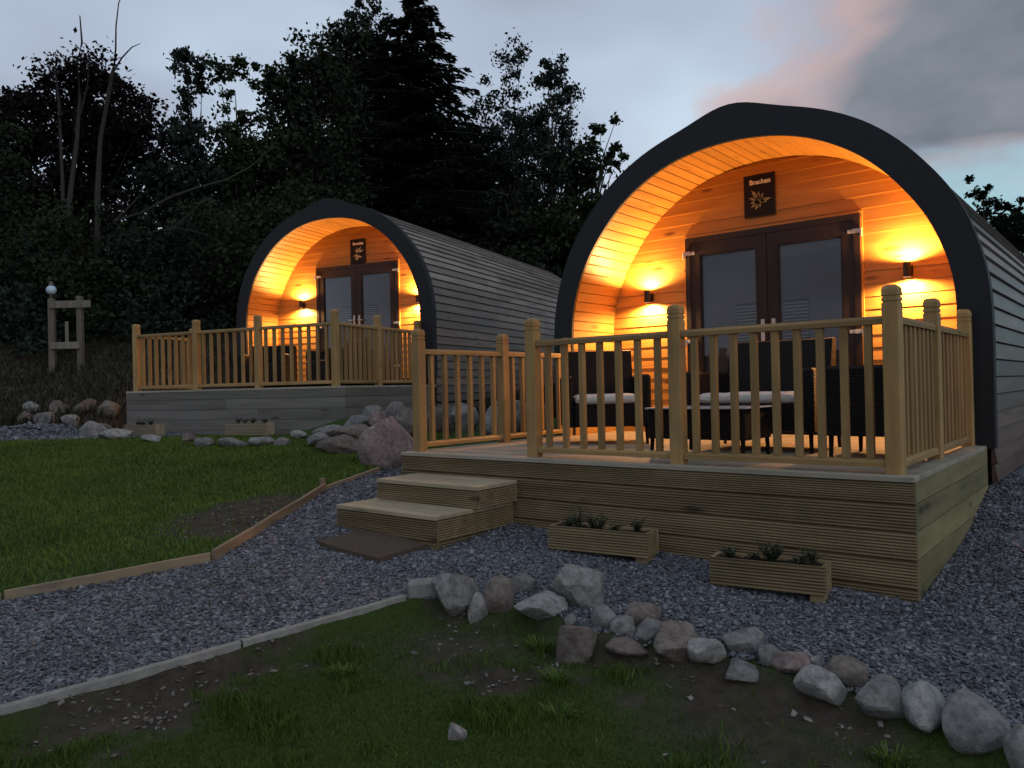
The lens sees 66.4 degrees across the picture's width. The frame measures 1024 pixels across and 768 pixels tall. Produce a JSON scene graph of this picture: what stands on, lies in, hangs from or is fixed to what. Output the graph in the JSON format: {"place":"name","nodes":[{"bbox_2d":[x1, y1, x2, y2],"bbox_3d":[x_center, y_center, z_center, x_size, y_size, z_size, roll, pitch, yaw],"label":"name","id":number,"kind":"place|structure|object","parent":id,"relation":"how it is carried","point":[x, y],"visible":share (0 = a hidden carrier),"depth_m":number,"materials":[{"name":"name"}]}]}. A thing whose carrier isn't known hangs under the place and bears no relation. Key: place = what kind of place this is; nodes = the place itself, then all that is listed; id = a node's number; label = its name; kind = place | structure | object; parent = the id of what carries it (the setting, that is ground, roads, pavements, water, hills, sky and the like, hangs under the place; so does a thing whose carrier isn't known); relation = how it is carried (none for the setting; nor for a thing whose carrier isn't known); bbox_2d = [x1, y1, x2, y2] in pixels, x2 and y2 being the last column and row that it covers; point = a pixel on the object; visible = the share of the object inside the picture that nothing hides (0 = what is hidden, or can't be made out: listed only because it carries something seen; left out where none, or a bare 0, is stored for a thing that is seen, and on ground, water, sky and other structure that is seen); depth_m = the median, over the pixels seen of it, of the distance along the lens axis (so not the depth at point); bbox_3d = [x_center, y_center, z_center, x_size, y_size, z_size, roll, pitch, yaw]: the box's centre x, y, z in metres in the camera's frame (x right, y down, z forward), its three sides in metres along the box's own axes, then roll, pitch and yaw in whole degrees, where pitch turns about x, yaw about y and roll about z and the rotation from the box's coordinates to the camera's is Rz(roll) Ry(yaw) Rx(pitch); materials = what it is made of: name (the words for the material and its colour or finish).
{"place":"outdoors","nodes":[
{"label":"outdoors","id":0,"kind":"place"},
{"bbox_2d":[0,428,453,598],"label":"lawn grass","id":1,"kind":"structure","parent":0,"point":[226,459],"depth_m":7.40,"materials":[{"name":"plant"}]},
{"bbox_2d":[0,330,555,428],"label":"rough grass","id":2,"kind":"structure","parent":0,"point":[10,418],"depth_m":14.11,"materials":[{"name":"plant"}]},
{"bbox_2d":[0,608,995,767],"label":"foreground grass","id":3,"kind":"structure","parent":0,"point":[500,708],"depth_m":3.18,"materials":[{"name":"plant"}]},
{"bbox_2d":[0,339,1009,767],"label":"ground","id":4,"kind":"structure","parent":0,"point":[778,693],"depth_m":3.38,"materials":[{"name":"plant"}]},
{"bbox_2d":[0,116,88,321],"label":"tree","id":5,"kind":"object","parent":4,"relation":"on","point":[9,195],"visible":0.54,"depth_m":17.46,"materials":[{"name":"green plant"}]},
{"bbox_2d":[0,226,106,359],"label":"bush","id":6,"kind":"object","parent":4,"relation":"on","point":[18,321],"visible":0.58,"depth_m":15.99,"materials":[{"name":"green plant"}]},
{"bbox_2d":[47,296,90,372],"bbox_3d":[-8.229,-0.816,14.585,0.821,1.638,0.140,-1,0,0],"label":"timber stand","id":7,"kind":"object","parent":4,"relation":"on","point":[80,304],"visible":0.93,"depth_m":14.55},
{"bbox_2d":[52,15,89,300],"bbox_3d":[-9.842,-4.811,17.633,1.022,6.716,0.566,-1,0,17],"label":"dead tree","id":8,"kind":"object","parent":4,"relation":"on","point":[74,161],"visible":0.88,"depth_m":17.65,"materials":[{"name":"grey wood"}]},
{"bbox_2d":[0,27,194,319],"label":"tree","id":9,"kind":"object","parent":4,"relation":"on","point":[127,127],"visible":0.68,"depth_m":18.58,"materials":[{"name":"green plant"}]},
{"bbox_2d":[4,552,209,599],"bbox_3d":[-2.440,1.232,4.793,1.126,0.246,0.037,-1,0,-33],"label":"edging board","id":10,"kind":"object","parent":4,"relation":"on","point":[100,577],"visible":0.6,"depth_m":4.75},
{"bbox_2d":[0,197,214,347],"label":"bush","id":11,"kind":"object","parent":4,"relation":"on","point":[87,283],"visible":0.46,"depth_m":16.48,"materials":[{"name":"green plant"}]},
{"bbox_2d":[97,400,120,417],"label":"rock","id":12,"kind":"object","parent":4,"relation":"on","point":[110,407],"visible":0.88,"depth_m":12.71,"materials":[{"name":"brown stone"}]},
{"bbox_2d":[94,0,140,300],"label":"dead tree","id":13,"kind":"object","parent":4,"relation":"on","point":[97,195],"visible":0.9,"depth_m":17.80,"materials":[{"name":"grey wood"}]},
{"bbox_2d":[0,640,240,714],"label":"kerb stone","id":14,"kind":"object","parent":4,"relation":"on","point":[125,677],"visible":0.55,"depth_m":3.46,"materials":[{"name":"concrete"}]},
{"bbox_2d":[84,210,236,342],"bbox_3d":[-7.724,-1.899,17.269,4.114,3.866,3.850,-2,0,39],"label":"bush","id":15,"kind":"object","parent":4,"relation":"on","point":[160,322],"visible":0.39,"depth_m":16.68,"materials":[{"name":"green plant"}]},
{"bbox_2d":[107,45,239,308],"bbox_3d":[-8.427,-4.946,19.717,3.366,7.783,3.419,-2,0,39],"label":"tree","id":16,"kind":"object","parent":4,"relation":"on","point":[192,157],"visible":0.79,"depth_m":19.31,"materials":[{"name":"green plant"}]},
{"bbox_2d":[116,186,277,340],"bbox_3d":[-6.388,-1.948,17.742,3.859,4.511,4.530,-2,0,39],"label":"bush","id":17,"kind":"object","parent":4,"relation":"on","point":[226,226],"visible":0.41,"depth_m":16.64,"materials":[{"name":"green plant"}]},
{"bbox_2d":[113,148,271,234],"bbox_3d":[-6.569,-3.988,16.070,3.170,1.932,0.400,-1,0,-8],"label":"branch","id":18,"kind":"object","parent":17,"relation":"attached to","point":[160,202],"visible":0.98,"depth_m":16.04,"materials":[{"name":"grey wood"}]},
{"bbox_2d":[225,422,274,436],"bbox_3d":[-3.537,0.647,10.547,0.660,0.250,0.200,-1,0,21],"label":"planter","id":19,"kind":"object","parent":4,"relation":"on","point":[262,429],"visible":0.97,"depth_m":10.46,"materials":[{"name":"wood"}]},
{"bbox_2d":[182,49,322,243],"bbox_3d":[-6.779,-4.801,20.289,3.914,7.443,3.382,-2,0,39],"label":"tree","id":20,"kind":"object","parent":4,"relation":"on","point":[249,149],"visible":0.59,"depth_m":19.75,"materials":[{"name":"green plant"}]},
{"bbox_2d":[211,483,325,559],"bbox_3d":[-1.826,1.091,6.120,0.040,0.377,2.003,-1,0,7],"label":"edging board","id":21,"kind":"object","parent":4,"relation":"on","point":[219,551],"visible":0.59,"depth_m":5.82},
{"bbox_2d":[209,168,352,289],"bbox_3d":[-5.122,-2.284,17.975,4.434,5.394,3.778,-2,0,39],"label":"bush","id":22,"kind":"object","parent":4,"relation":"on","point":[289,209],"visible":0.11,"depth_m":17.69,"materials":[{"name":"green plant"}]},
{"bbox_2d":[126,385,438,434],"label":"timber deck","id":23,"kind":"structure","parent":4,"relation":"on","point":[286,410],"depth_m":11.21,"materials":[{"name":"grey"}]},
{"bbox_2d":[144,329,192,389],"bbox_3d":[-5.599,-0.411,12.746,0.090,1.045,1.130,-1,0,24],"label":"deck railing","id":24,"kind":"object","parent":23,"relation":"on","point":[187,368],"visible":0.2,"depth_m":12.97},
{"bbox_2d":[132,309,339,390],"bbox_3d":[-4.128,-0.452,11.419,3.861,1.045,0.091,-1,0,24],"label":"deck railing","id":25,"kind":"object","parent":23,"relation":"on","point":[197,379],"visible":0.99,"depth_m":11.36,"materials":[{"name":"wood"}]},
{"bbox_2d":[238,345,296,387],"bbox_3d":[-4.005,-0.284,12.847,0.750,0.720,0.730,-1,0,1],"label":"rattan chair","id":26,"kind":"object","parent":23,"relation":"on","point":[287,363],"visible":0.32,"depth_m":12.61,"materials":[{"name":"black"}]},
{"bbox_2d":[306,338,367,386],"bbox_3d":[-2.648,-0.320,11.910,0.730,0.720,0.750,-1,0,-37],"label":"rattan chair","id":27,"kind":"object","parent":23,"relation":"on","point":[322,364],"visible":0.23,"depth_m":11.72,"materials":[{"name":"black"}]},
{"bbox_2d":[339,315,420,384],"bbox_3d":[-1.946,-0.500,11.681,0.090,1.045,2.170,-1,0,24],"label":"deck railing","id":28,"kind":"object","parent":23,"relation":"on","point":[375,339],"visible":0.94,"depth_m":11.53,"materials":[{"name":"wood"}]},
{"bbox_2d":[0,111,606,329],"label":"woodland","id":29,"kind":"object","parent":4,"relation":"on","point":[207,303],"visible":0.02,"depth_m":28.17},
{"bbox_2d":[228,22,382,234],"bbox_3d":[-5.645,-5.267,21.255,4.858,8.214,4.038,-2,0,39],"label":"tree","id":30,"kind":"object","parent":4,"relation":"on","point":[296,102],"visible":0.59,"depth_m":20.19,"materials":[{"name":"green plant"}]},
{"bbox_2d":[241,594,405,646],"bbox_3d":[-0.956,1.325,4.091,0.907,0.280,0.049,-1,0,-38],"label":"kerb stone","id":31,"kind":"object","parent":4,"relation":"on","point":[292,629],"visible":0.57,"depth_m":4.04,"materials":[{"name":"concrete"}]},
{"bbox_2d":[315,434,357,453],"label":"rock","id":32,"kind":"object","parent":4,"relation":"on","point":[344,443],"visible":0.77,"depth_m":8.87,"materials":[{"name":"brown stone"}]},
{"bbox_2d":[322,657,370,684],"bbox_3d":[-0.786,1.335,3.632,0.222,0.062,0.216,-1,0,-35],"label":"grass tuft","id":33,"kind":"object","parent":4,"relation":"on","point":[339,670],"visible":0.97,"depth_m":3.63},
{"bbox_2d":[326,424,368,437],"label":"rock","id":34,"kind":"object","parent":4,"relation":"on","point":[356,430],"visible":0.52,"depth_m":9.14,"materials":[{"name":"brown stone"}]},
{"bbox_2d":[304,0,401,207],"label":"tree","id":35,"kind":"object","parent":4,"relation":"on","point":[355,41],"visible":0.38,"depth_m":24.09,"materials":[{"name":"green plant"}]},
{"bbox_2d":[357,416,413,467],"bbox_3d":[-1.291,0.661,8.216,0.646,0.640,0.448,-1,0,-35],"label":"rock","id":36,"kind":"object","parent":4,"relation":"on","point":[385,442],"visible":0.69,"depth_m":8.04,"materials":[{"name":"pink stone"}]},
{"bbox_2d":[236,198,561,416],"bbox_3d":[-1.481,-1.278,17.171,4.115,3.856,8.210,-1,0,24],"label":"camping pod","id":37,"kind":"object","parent":4,"relation":"on","point":[473,297],"visible":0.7,"depth_m":14.18,"materials":[{"name":"grey wood"}]},
{"bbox_2d":[314,268,356,350],"bbox_3d":[-3.229,-1.095,14.361,0.915,2.001,0.127,-1,0,24],"label":"door","id":38,"kind":"structure","parent":37,"relation":"in","point":[337,288],"depth_m":14.40,"materials":[{"name":"brown wood"}]},
{"bbox_2d":[350,238,365,264],"bbox_3d":[-2.792,-2.396,14.158,0.330,0.460,0.018,-1,0,24],"label":"name sign","id":39,"kind":"object","parent":37,"relation":"attached to","point":[357,251],"visible":1,"depth_m":14.15,"materials":[{"name":"black"}]},
{"bbox_2d":[356,264,399,377],"bbox_3d":[-2.388,-1.116,13.984,0.915,2.001,0.127,-1,0,24],"label":"door","id":40,"kind":"structure","parent":37,"relation":"in","point":[375,285],"depth_m":14.05,"materials":[{"name":"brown wood"}]},
{"bbox_2d":[395,407,412,437],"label":"rock","id":41,"kind":"object","parent":4,"relation":"on","point":[404,417],"visible":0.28,"depth_m":9.12,"materials":[{"name":"grey stone"}]},
{"bbox_2d":[329,55,479,228],"bbox_3d":[-3.633,-6.159,25.587,6.973,9.201,8.184,-2,0,39],"label":"conifer","id":42,"kind":"object","parent":4,"relation":"on","point":[407,197],"visible":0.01,"depth_m":23.42,"materials":[{"name":"green plant"}]},
{"bbox_2d":[343,0,536,264],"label":"conifer","id":43,"kind":"object","parent":4,"relation":"on","point":[415,103],"visible":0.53,"depth_m":23.34,"materials":[{"name":"green plant"}]},
{"bbox_2d":[19,493,891,765],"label":"soil stones","id":44,"kind":"object","parent":4,"relation":"on","point":[794,713],"visible":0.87,"depth_m":3.40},
{"bbox_2d":[431,573,480,616],"bbox_3d":[-0.314,1.166,4.331,0.264,0.263,0.241,-1,0,-20],"label":"rock","id":45,"kind":"object","parent":4,"relation":"on","point":[455,593],"visible":0.88,"depth_m":4.25,"materials":[{"name":"grey stone"}]},
{"bbox_2d":[450,403,478,430],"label":"rock","id":46,"kind":"object","parent":4,"relation":"on","point":[464,419],"visible":0.56,"depth_m":10.39,"materials":[{"name":"grey stone"}]},
{"bbox_2d":[468,592,487,622],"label":"rock","id":47,"kind":"object","parent":4,"relation":"on","point":[477,610],"visible":0.94,"depth_m":4.21,"materials":[{"name":"stone"}]},
{"bbox_2d":[483,574,514,612],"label":"rock","id":48,"kind":"object","parent":4,"relation":"on","point":[498,594],"visible":0.88,"depth_m":4.23,"materials":[{"name":"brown stone"}]},
{"bbox_2d":[485,400,525,435],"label":"rock","id":49,"kind":"object","parent":4,"relation":"on","point":[488,421],"visible":0.23,"depth_m":9.94,"materials":[{"name":"stone"}]},
{"bbox_2d":[443,27,571,251],"bbox_3d":[-0.044,-6.152,24.409,3.817,9.874,3.892,-2,0,39],"label":"tree","id":50,"kind":"object","parent":4,"relation":"on","point":[515,153],"visible":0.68,"depth_m":24.20,"materials":[{"name":"green plant"}]},
{"bbox_2d":[462,202,569,277],"bbox_3d":[-0.242,-2.607,24.148,6.324,5.522,4.794,-1,0,-10],"label":"bush","id":51,"kind":"object","parent":4,"relation":"on","point":[513,252],"visible":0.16,"depth_m":23.15,"materials":[{"name":"green plant"}]},
{"bbox_2d":[520,634,555,659],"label":"grass tuft","id":52,"kind":"object","parent":4,"relation":"on","point":[543,645],"visible":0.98,"depth_m":3.84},
{"bbox_2d":[514,590,567,620],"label":"rock","id":53,"kind":"object","parent":4,"relation":"on","point":[543,605],"visible":0.94,"depth_m":4.07,"materials":[{"name":"white stone"}]},
{"bbox_2d":[516,218,579,277],"bbox_3d":[1.798,-2.582,24.748,6.106,5.617,4.566,-2,0,39],"label":"bush","id":54,"kind":"object","parent":4,"relation":"on","point":[556,269],"visible":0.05,"depth_m":23.38,"materials":[{"name":"green plant"}]},
{"bbox_2d":[532,662,578,691],"bbox_3d":[0.191,1.317,3.506,0.233,0.073,0.222,-1,0,-2],"label":"grass tuft","id":55,"kind":"object","parent":4,"relation":"on","point":[554,679],"visible":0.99,"depth_m":3.51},
{"bbox_2d":[513,49,603,261],"bbox_3d":[1.401,-5.757,24.467,2.789,9.199,2.686,-1,0,2],"label":"tree","id":56,"kind":"object","parent":4,"relation":"on","point":[544,81],"visible":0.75,"depth_m":24.33,"materials":[{"name":"green plant"}]},
{"bbox_2d":[539,701,587,728],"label":"grass tuft","id":57,"kind":"object","parent":4,"relation":"on","point":[564,711],"visible":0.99,"depth_m":3.22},
{"bbox_2d":[521,112,629,266],"bbox_3d":[2.176,-4.769,24.295,5.250,7.265,4.272,-2,0,39],"label":"tree","id":58,"kind":"object","parent":4,"relation":"on","point":[567,214],"visible":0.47,"depth_m":23.81,"materials":[{"name":"green plant"}]},
{"bbox_2d":[555,625,597,663],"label":"rock","id":59,"kind":"object","parent":4,"relation":"on","point":[575,643],"visible":0.79,"depth_m":3.69,"materials":[{"name":"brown stone"}]},
{"bbox_2d":[604,636,647,656],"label":"rock","id":60,"kind":"object","parent":4,"relation":"on","point":[624,646],"visible":0.96,"depth_m":3.66,"materials":[{"name":"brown stone"}]},
{"bbox_2d":[653,620,697,661],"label":"rock","id":61,"kind":"object","parent":4,"relation":"on","point":[671,639],"visible":0.84,"depth_m":3.60,"materials":[{"name":"grey stone"}]},
{"bbox_2d":[687,637,726,663],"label":"rock","id":62,"kind":"object","parent":4,"relation":"on","point":[707,650],"visible":0.95,"depth_m":3.52,"materials":[{"name":"stone"}]},
{"bbox_2d":[725,658,758,682],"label":"rock","id":63,"kind":"object","parent":4,"relation":"on","point":[738,669],"visible":1,"depth_m":3.42,"materials":[{"name":"grey stone"}]},
{"bbox_2d":[554,102,1023,484],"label":"camping pod","id":64,"kind":"object","parent":4,"relation":"on","point":[865,210],"visible":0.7,"depth_m":7.58,"materials":[{"name":"brown wood"}]},
{"bbox_2d":[682,233,768,371],"bbox_3d":[2.224,-0.506,8.154,0.915,2.001,0.127,-2,0,39],"label":"door","id":65,"kind":"structure","parent":64,"relation":"in","point":[729,282],"depth_m":8.19,"materials":[{"name":"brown wood"}]},
{"bbox_2d":[743,171,775,218],"bbox_3d":[2.502,-1.909,7.908,0.325,0.430,0.018,-2,0,39],"label":"name sign","id":66,"kind":"object","parent":64,"relation":"attached to","point":[759,195],"visible":1,"depth_m":7.90,"materials":[{"name":"black"}]},
{"bbox_2d":[766,221,862,432],"bbox_3d":[2.936,-0.526,7.571,0.915,2.001,0.127,-2,0,39],"label":"door","id":67,"kind":"structure","parent":64,"relation":"in","point":[810,270],"depth_m":7.63,"materials":[{"name":"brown wood"}]},
{"bbox_2d":[793,664,847,705],"bbox_3d":[1.296,1.248,3.248,0.217,0.155,0.193,-1,0,-16],"label":"rock","id":68,"kind":"object","parent":4,"relation":"on","point":[819,682],"visible":0.98,"depth_m":3.20,"materials":[{"name":"stone"}]},
{"bbox_2d":[855,673,904,718],"bbox_3d":[1.453,1.250,3.093,0.205,0.185,0.183,-1,0,6],"label":"rock","id":69,"kind":"object","parent":4,"relation":"on","point":[878,695],"visible":0.84,"depth_m":3.04,"materials":[{"name":"stone"}]},
{"bbox_2d":[861,739,921,767],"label":"grass tuft","id":70,"kind":"object","parent":4,"relation":"on","point":[888,761],"visible":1,"depth_m":2.84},
{"bbox_2d":[901,680,945,732],"bbox_3d":[1.590,1.247,3.007,0.193,0.198,0.173,-1,0,-10],"label":"rock","id":71,"kind":"object","parent":4,"relation":"on","point":[923,702],"visible":0.8,"depth_m":2.96,"materials":[{"name":"white stone"}]},
{"bbox_2d":[942,688,1010,754],"bbox_3d":[1.701,1.249,2.861,0.196,0.230,0.206,-1,0,-40],"label":"rock","id":72,"kind":"object","parent":4,"relation":"on","point":[973,723],"visible":0.94,"depth_m":2.83,"materials":[{"name":"grey stone"}]},
{"bbox_2d":[962,174,1023,253],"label":"tree","id":73,"kind":"object","parent":4,"relation":"on","point":[1010,228],"visible":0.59,"depth_m":23.77,"materials":[{"name":"green plant"}]},
{"bbox_2d":[1002,723,1023,767],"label":"rock","id":74,"kind":"object","parent":4,"relation":"on","point":[1013,742],"visible":1,"depth_m":2.66,"materials":[{"name":"stone"}]},
{"bbox_2d":[0,421,1023,751],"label":"gravel path","id":75,"kind":"structure","parent":0,"point":[1010,535],"depth_m":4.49,"materials":[{"name":"gravel"}]},
{"bbox_2d":[79,421,107,436],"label":"rock","id":76,"kind":"object","parent":75,"relation":"on","point":[90,428],"visible":0.59,"depth_m":10.84,"materials":[{"name":"grey stone"}]},
{"bbox_2d":[98,428,133,439],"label":"rock","id":77,"kind":"object","parent":75,"relation":"on","point":[115,433],"visible":0.84,"depth_m":10.29,"materials":[{"name":"stone"}]},
{"bbox_2d":[124,424,165,435],"bbox_3d":[-5.186,0.691,11.047,0.560,0.240,0.200,-1,0,21],"label":"planter","id":78,"kind":"object","parent":75,"relation":"on","point":[154,429],"visible":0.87,"depth_m":10.95,"materials":[{"name":"wood"}]},
{"bbox_2d":[317,529,424,563],"bbox_3d":[-0.966,1.099,5.339,0.660,0.096,0.400,-2,0,41],"label":"doormat","id":79,"kind":"object","parent":75,"relation":"on","point":[370,545],"visible":0.99,"depth_m":5.28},
{"bbox_2d":[407,577,436,597],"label":"concrete block","id":80,"kind":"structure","parent":75,"relation":"on","point":[420,587],"depth_m":4.38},
{"bbox_2d":[336,473,517,550],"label":"wooden steps","id":81,"kind":"structure","parent":75,"relation":"on","point":[436,512],"depth_m":5.65,"materials":[{"name":"wood"}]},
{"bbox_2d":[511,572,536,592],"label":"rock","id":82,"kind":"object","parent":75,"relation":"on","point":[522,582],"visible":0.8,"depth_m":4.42,"materials":[{"name":"grey stone"}]},
{"bbox_2d":[551,563,604,609],"bbox_3d":[0.359,1.135,4.256,0.287,0.322,0.260,-1,0,-3],"label":"rock","id":83,"kind":"object","parent":75,"relation":"on","point":[578,586],"visible":0.71,"depth_m":4.16,"materials":[{"name":"stone"}]},
{"bbox_2d":[591,604,615,628],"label":"rock","id":84,"kind":"object","parent":75,"relation":"on","point":[603,616],"visible":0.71,"depth_m":3.90,"materials":[{"name":"grey stone"}]},
{"bbox_2d":[548,521,658,564],"bbox_3d":[0.585,1.057,5.072,0.700,0.255,0.190,-1,0,32],"label":"planter","id":85,"kind":"object","parent":75,"relation":"on","point":[642,546],"visible":0.91,"depth_m":4.97,"materials":[{"name":"wood"}]},
{"bbox_2d":[610,615,635,635],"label":"rock","id":86,"kind":"object","parent":75,"relation":"on","point":[622,625],"visible":0.86,"depth_m":3.82,"materials":[{"name":"grey stone"}]},
{"bbox_2d":[624,602,660,625],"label":"rock","id":87,"kind":"object","parent":75,"relation":"on","point":[639,612],"visible":0.6,"depth_m":3.93,"materials":[{"name":"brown stone"}]},
{"bbox_2d":[634,617,662,641],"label":"rock","id":88,"kind":"object","parent":75,"relation":"on","point":[647,628],"visible":0.71,"depth_m":3.77,"materials":[{"name":"grey stone"}]},
{"bbox_2d":[401,431,988,602],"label":"timber deck","id":89,"kind":"structure","parent":75,"relation":"on","point":[873,530],"depth_m":4.86,"materials":[{"name":"brown"}]},
{"bbox_2d":[411,329,572,451],"bbox_3d":[-0.106,0.042,7.522,0.091,1.045,2.260,-2,0,39],"label":"deck railing","id":90,"kind":"object","parent":89,"relation":"on","point":[506,398],"visible":0.78,"depth_m":7.17,"materials":[{"name":"wood"}]},
{"bbox_2d":[560,350,650,443],"bbox_3d":[0.852,0.106,7.321,0.780,0.870,0.792,-1,0,1],"label":"rattan armchair","id":91,"kind":"object","parent":89,"relation":"on","point":[609,388],"visible":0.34,"depth_m":7.51,"materials":[{"name":"black"}]},
{"bbox_2d":[573,393,634,404],"bbox_3d":[0.850,0.134,7.189,0.584,0.092,0.555,-1,0,1],"label":"seat cushion","id":92,"kind":"object","parent":91,"relation":"on","point":[628,398],"visible":0.62,"depth_m":6.92,"materials":[{"name":"beige fabric"}]},
{"bbox_2d":[645,405,771,454],"bbox_3d":[1.435,0.342,5.692,0.770,0.357,0.510,-2,0,39],"label":"coffee table","id":93,"kind":"object","parent":89,"relation":"on","point":[744,422],"visible":0.58,"depth_m":5.47,"materials":[{"name":"black wicker"}]},
{"bbox_2d":[524,284,906,474],"bbox_3d":[1.134,0.001,5.106,2.601,1.045,0.091,-2,0,39],"label":"deck railing","id":94,"kind":"object","parent":89,"relation":"on","point":[890,321],"visible":1,"depth_m":4.95,"materials":[{"name":"wood"}]},
{"bbox_2d":[686,337,841,453],"bbox_3d":[2.018,0.074,6.224,1.020,0.871,0.832,-2,0,39],"label":"sofa","id":95,"kind":"object","parent":89,"relation":"on","point":[808,381],"visible":0.44,"depth_m":6.31,"materials":[{"name":"black"}]},
{"bbox_2d":[700,391,793,403],"bbox_3d":[1.935,0.103,6.122,0.824,0.092,0.595,-2,0,39],"label":"seat cushion","id":96,"kind":"object","parent":95,"relation":"on","point":[765,397],"visible":0.44,"depth_m":5.88,"materials":[{"name":"beige fabric"}]},
{"bbox_2d":[825,364,883,456],"bbox_3d":[2.512,0.058,5.337,0.552,0.870,0.760,-2,0,39],"label":"rattan armchair","id":97,"kind":"object","parent":89,"relation":"on","point":[857,401],"visible":0.43,"depth_m":5.08,"materials":[{"name":"black"}]},
{"bbox_2d":[903,298,974,465],"bbox_3d":[2.816,-0.037,5.181,0.090,1.045,2.154,-2,0,39],"label":"deck railing","id":98,"kind":"object","parent":89,"relation":"on","point":[939,389],"visible":0.97,"depth_m":5.05,"materials":[{"name":"wood"}]},
{"bbox_2d":[722,626,764,653],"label":"rock","id":99,"kind":"object","parent":75,"relation":"on","point":[749,639],"visible":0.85,"depth_m":3.59,"materials":[{"name":"grey stone"}]},
{"bbox_2d":[758,644,778,666],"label":"rock","id":100,"kind":"object","parent":75,"relation":"on","point":[765,653],"visible":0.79,"depth_m":3.48,"materials":[{"name":"stone"}]},
{"bbox_2d":[709,551,831,602],"bbox_3d":[1.433,1.105,4.353,0.620,0.260,0.180,-1,0,31],"label":"planter","id":101,"kind":"object","parent":75,"relation":"on","point":[785,574],"visible":0.88,"depth_m":4.27,"materials":[{"name":"wood"}]},
{"bbox_2d":[772,651,809,673],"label":"rock","id":102,"kind":"object","parent":75,"relation":"on","point":[794,662],"visible":0.77,"depth_m":3.40,"materials":[{"name":"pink stone"}]},
{"bbox_2d":[826,655,868,687],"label":"rock","id":103,"kind":"object","parent":75,"relation":"on","point":[851,671],"visible":0.69,"depth_m":3.26,"materials":[{"name":"brown stone"}]},
{"bbox_2d":[0,0,1023,301],"label":"sky","id":104,"kind":"structure","parent":0,"point":[944,78],"materials":[{"name":"grey"}]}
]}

